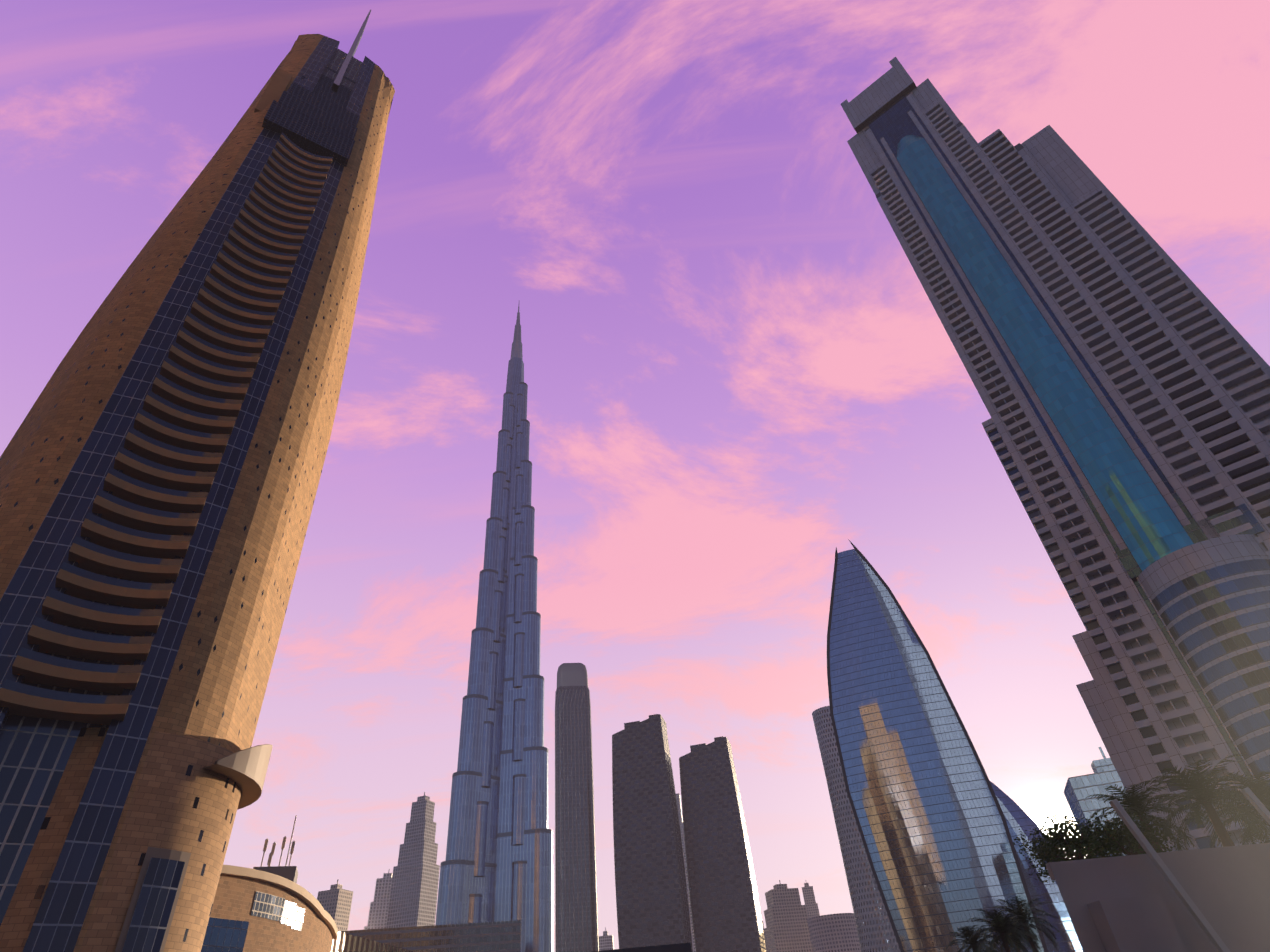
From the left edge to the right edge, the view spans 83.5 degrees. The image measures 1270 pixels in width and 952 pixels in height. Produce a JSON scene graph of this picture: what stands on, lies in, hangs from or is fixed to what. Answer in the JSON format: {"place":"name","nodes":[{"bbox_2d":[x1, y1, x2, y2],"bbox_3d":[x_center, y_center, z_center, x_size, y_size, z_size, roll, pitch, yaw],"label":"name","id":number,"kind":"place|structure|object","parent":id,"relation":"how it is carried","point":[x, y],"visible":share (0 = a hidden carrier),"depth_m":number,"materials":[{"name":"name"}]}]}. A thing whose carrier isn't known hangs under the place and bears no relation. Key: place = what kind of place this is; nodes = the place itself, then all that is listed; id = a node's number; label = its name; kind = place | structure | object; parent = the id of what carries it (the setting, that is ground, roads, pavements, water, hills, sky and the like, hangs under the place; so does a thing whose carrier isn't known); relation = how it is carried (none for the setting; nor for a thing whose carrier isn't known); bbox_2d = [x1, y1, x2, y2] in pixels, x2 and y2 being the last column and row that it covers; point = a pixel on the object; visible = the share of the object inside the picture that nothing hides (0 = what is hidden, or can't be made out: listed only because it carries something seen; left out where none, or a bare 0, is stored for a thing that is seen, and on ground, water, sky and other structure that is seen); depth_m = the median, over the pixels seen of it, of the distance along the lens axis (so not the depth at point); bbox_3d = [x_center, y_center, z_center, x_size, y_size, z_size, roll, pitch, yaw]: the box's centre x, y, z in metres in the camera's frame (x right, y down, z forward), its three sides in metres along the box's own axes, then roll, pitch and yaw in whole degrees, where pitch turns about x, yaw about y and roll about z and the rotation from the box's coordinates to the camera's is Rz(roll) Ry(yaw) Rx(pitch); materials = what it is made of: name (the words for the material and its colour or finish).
{"place":"outdoors","nodes":[
{"label":"outdoors","id":0,"kind":"place"},
{"bbox_2d":[317,879,352,930],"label":"tower","id":1,"kind":"structure","parent":0,"point":[335,900],"depth_m":725.48,"materials":[{"name":"beige concrete"}]},
{"bbox_2d":[201,815,520,951],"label":"mall buildings","id":2,"kind":"structure","parent":0,"point":[269,908],"depth_m":185.87,"materials":[{"name":"brick"}]},
{"bbox_2d":[364,869,392,929],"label":"tower","id":3,"kind":"structure","parent":0,"point":[378,911],"depth_m":817.69,"materials":[{"name":"grey concrete"}]},
{"bbox_2d":[386,792,439,927],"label":"tower","id":4,"kind":"structure","parent":0,"point":[413,892],"depth_m":758.99,"materials":[{"name":"grey concrete"}]},
{"bbox_2d":[435,306,552,951],"bbox_3d":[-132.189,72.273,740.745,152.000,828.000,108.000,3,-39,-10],"label":"skyscraper","id":5,"kind":"structure","parent":0,"point":[496,865],"depth_m":602.07,"materials":[{"name":"blue glass"}]},
{"bbox_2d":[555,663,598,951],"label":"slim tower","id":6,"kind":"structure","parent":0,"point":[576,917],"depth_m":722.22,"materials":[{"name":"grey concrete"}]},
{"bbox_2d":[599,927,613,950],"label":"tower","id":7,"kind":"structure","parent":0,"point":[606,941],"depth_m":999.15,"materials":[{"name":"grey concrete"}]},
{"bbox_2d":[0,0,1269,951],"label":"sky","id":8,"kind":"structure","parent":0,"point":[738,370],"materials":[{"name":"purple"}]},
{"bbox_2d":[612,714,692,951],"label":"dark tower","id":9,"kind":"structure","parent":0,"point":[652,905],"depth_m":618.81,"materials":[{"name":"grey concrete"}]},
{"bbox_2d":[676,793,695,951],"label":"tower","id":10,"kind":"structure","parent":0,"point":[683,842],"depth_m":969.95,"materials":[{"name":"grey concrete"}]},
{"bbox_2d":[679,736,765,951],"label":"dark tower","id":11,"kind":"structure","parent":0,"point":[725,906],"depth_m":634.92,"materials":[{"name":"grey concrete"}]},
{"bbox_2d":[763,880,812,951],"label":"tower","id":12,"kind":"structure","parent":0,"point":[786,929],"depth_m":826.45,"materials":[{"name":"grey concrete"}]},
{"bbox_2d":[802,883,819,918],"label":"tower","id":13,"kind":"structure","parent":0,"point":[811,904],"depth_m":1133.35,"materials":[{"name":"grey concrete"}]},
{"bbox_2d":[812,706,900,951],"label":"cylinder tower","id":14,"kind":"structure","parent":0,"point":[875,931],"depth_m":504.53,"materials":[{"name":"grey concrete"}]},
{"bbox_2d":[827,539,1047,951],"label":"sail tower","id":15,"kind":"structure","parent":0,"point":[937,841],"depth_m":353.41,"materials":[{"name":"blue glass"}]},
{"bbox_2d":[990,781,1082,951],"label":"building","id":16,"kind":"structure","parent":0,"point":[1017,817],"depth_m":360.54,"materials":[{"name":"blue glass"}]},
{"bbox_2d":[841,56,1269,851],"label":"tower","id":17,"kind":"structure","parent":0,"point":[1117,366],"depth_m":202.85,"materials":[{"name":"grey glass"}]},
{"bbox_2d":[1064,747,1135,856],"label":"building","id":18,"kind":"structure","parent":0,"point":[1078,790],"depth_m":254.66,"materials":[{"name":"blue glass"}]},
{"bbox_2d":[1045,787,1269,951],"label":"terrace wall","id":19,"kind":"structure","parent":0,"point":[1216,899],"depth_m":32.86,"materials":[{"name":"concrete"}]},
{"bbox_2d":[1013,813,1100,882],"bbox_3d":[28.778,25.701,47.347,5.785,5.340,5.445,-5,-38,-1],"label":"terrace tree","id":20,"kind":"object","parent":19,"relation":"on","point":[1044,873],"visible":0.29,"depth_m":47.78,"materials":[{"name":"green plant"}]},
{"bbox_2d":[1032,816,1105,866],"bbox_3d":[23.370,19.941,37.922,3.264,3.442,3.815,-5,-38,-1],"label":"terrace tree","id":21,"kind":"object","parent":19,"relation":"on","point":[1081,841],"visible":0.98,"depth_m":37.91,"materials":[{"name":"green plant"}]},
{"bbox_2d":[1030,816,1125,871],"bbox_3d":[25.259,21.591,40.624,5.144,3.939,4.192,-5,-38,-1],"label":"bush","id":22,"kind":"object","parent":19,"relation":"on","point":[1109,846],"visible":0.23,"depth_m":40.38,"materials":[{"name":"green plant"}]},
{"bbox_2d":[1088,809,1173,855],"bbox_3d":[29.660,22.205,42.173,4.679,4.262,3.893,-33,-46,30],"label":"terrace tree","id":23,"kind":"object","parent":19,"relation":"on","point":[1142,827],"depth_m":42.24,"materials":[{"name":"green plant"}]},
{"bbox_2d":[1086,810,1176,858],"bbox_3d":[27.670,20.918,40.032,4.567,3.908,3.492,-33,-46,30],"label":"terrace tree","id":24,"kind":"object","parent":19,"relation":"on","point":[1125,832],"visible":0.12,"depth_m":40.06,"materials":[{"name":"green plant"}]},
{"bbox_2d":[1086,784,1195,855],"bbox_3d":[35.395,25.092,48.773,6.056,7.099,6.912,28,-49,-34],"label":"terrace palm","id":25,"kind":"object","parent":19,"relation":"on","point":[1132,798],"depth_m":49.59,"materials":[{"name":"green plant"}]},
{"bbox_2d":[1134,753,1269,850],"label":"terrace palm","id":26,"kind":"object","parent":19,"relation":"on","point":[1200,791],"depth_m":40.59,"materials":[{"name":"green plant"}]},
{"bbox_2d":[1205,771,1269,847],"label":"terrace palm","id":27,"kind":"object","parent":19,"relation":"on","point":[1262,793],"depth_m":42.68,"materials":[{"name":"green plant"}]},
{"label":"ground","id":28,"kind":"structure","parent":0,"visible":0},
{"bbox_2d":[0,9,394,951],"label":"tower","id":29,"kind":"structure","parent":28,"relation":"on","point":[162,457],"depth_m":97.22,"materials":[{"name":"stone"}]},
{"bbox_2d":[592,943,690,951],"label":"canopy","id":30,"kind":"object","parent":28,"relation":"on","point":[683,947],"visible":1,"depth_m":13.31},
{"bbox_2d":[807,913,860,951],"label":"building","id":31,"kind":"structure","parent":28,"relation":"on","point":[833,932],"depth_m":721.52,"materials":[{"name":"grey concrete"}]},
{"bbox_2d":[944,925,1000,951],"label":"street palm","id":32,"kind":"object","parent":28,"relation":"on","point":[966,932],"visible":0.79,"depth_m":74.73,"materials":[{"name":"green plant"}]},
{"bbox_2d":[967,909,1040,951],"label":"street palm","id":33,"kind":"object","parent":28,"relation":"on","point":[999,924],"visible":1,"depth_m":65.05,"materials":[{"name":"green plant"}]},
{"bbox_2d":[990,915,1039,951],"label":"street palm","id":34,"kind":"object","parent":28,"relation":"on","point":[1001,948],"visible":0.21,"depth_m":84.03,"materials":[{"name":"green plant"}]},
{"bbox_2d":[992,896,1059,951],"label":"street palm","id":35,"kind":"object","parent":28,"relation":"on","point":[1025,913],"visible":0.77,"depth_m":69.61,"materials":[{"name":"green plant"}]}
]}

